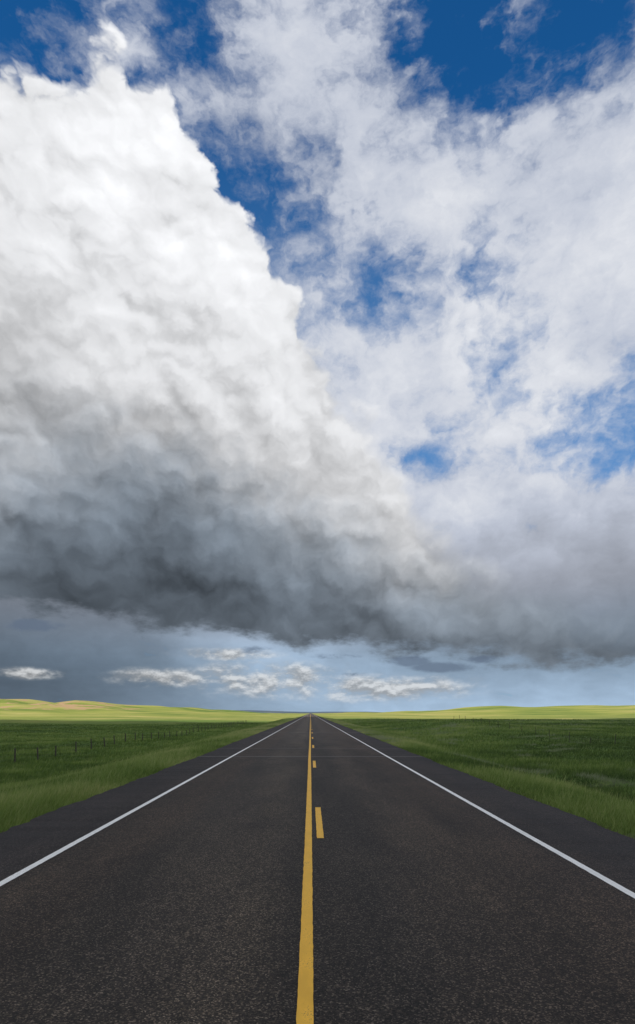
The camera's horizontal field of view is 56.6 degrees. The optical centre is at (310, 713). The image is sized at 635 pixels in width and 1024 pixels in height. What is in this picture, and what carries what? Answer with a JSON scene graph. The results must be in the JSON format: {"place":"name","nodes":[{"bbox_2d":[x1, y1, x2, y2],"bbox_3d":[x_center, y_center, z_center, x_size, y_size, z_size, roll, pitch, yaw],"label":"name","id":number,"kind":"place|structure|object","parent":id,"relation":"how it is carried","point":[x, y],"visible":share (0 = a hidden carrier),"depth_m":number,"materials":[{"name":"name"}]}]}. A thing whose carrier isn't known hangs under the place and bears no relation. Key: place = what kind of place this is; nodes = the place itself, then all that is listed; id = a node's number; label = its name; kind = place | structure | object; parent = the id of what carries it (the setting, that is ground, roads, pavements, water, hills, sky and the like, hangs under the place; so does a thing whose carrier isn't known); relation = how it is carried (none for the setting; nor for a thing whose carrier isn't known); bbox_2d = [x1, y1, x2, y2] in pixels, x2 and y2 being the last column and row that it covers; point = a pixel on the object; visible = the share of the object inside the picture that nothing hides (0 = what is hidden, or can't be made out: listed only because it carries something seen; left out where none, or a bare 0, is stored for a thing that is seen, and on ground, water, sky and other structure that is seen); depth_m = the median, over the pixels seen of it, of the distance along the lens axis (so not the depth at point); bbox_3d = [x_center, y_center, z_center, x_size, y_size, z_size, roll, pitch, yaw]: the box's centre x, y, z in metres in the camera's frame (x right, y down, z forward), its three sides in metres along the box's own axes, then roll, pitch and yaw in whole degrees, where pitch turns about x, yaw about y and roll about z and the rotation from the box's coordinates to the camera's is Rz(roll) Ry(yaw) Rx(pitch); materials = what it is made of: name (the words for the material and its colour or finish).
{"place":"outdoors","nodes":[
{"label":"outdoors","id":0,"kind":"place"},
{"bbox_2d":[236,710,343,712],"bbox_3d":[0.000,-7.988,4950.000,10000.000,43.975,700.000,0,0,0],"label":"distant hills","id":1,"kind":"structure","parent":0,"point":[260,711],"depth_m":4964.30,"materials":[{"name":"green plant"}]},
{"bbox_2d":[0,714,634,1023],"bbox_3d":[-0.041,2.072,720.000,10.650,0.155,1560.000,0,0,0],"label":"road","id":2,"kind":"structure","parent":0,"point":[310,869],"depth_m":6.32,"materials":[{"name":"black asphalt"}]},
{"bbox_2d":[0,699,634,837],"bbox_3d":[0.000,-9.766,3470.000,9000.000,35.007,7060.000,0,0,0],"label":"ground","id":3,"kind":"structure","parent":0,"point":[28,711],"depth_m":535.29,"materials":[{"name":"green plant"}]},
{"bbox_2d":[6,720,246,762],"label":"wire fence","id":4,"kind":"object","parent":3,"relation":"on","point":[242,721],"visible":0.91,"depth_m":84.01,"materials":[{"name":"brown wood"}]},
{"bbox_2d":[0,718,634,838],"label":"roadside grass","id":5,"kind":"structure","parent":3,"relation":"on","point":[27,799],"depth_m":43.67,"materials":[{"name":"green plant"}]},
{"bbox_2d":[459,715,628,743],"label":"wire fence","id":6,"kind":"object","parent":3,"relation":"on","point":[542,731],"visible":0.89,"depth_m":75.01,"materials":[{"name":"brown wood"}]},
{"bbox_2d":[0,0,634,711],"label":"sky","id":7,"kind":"structure","parent":0,"point":[317,317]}
]}

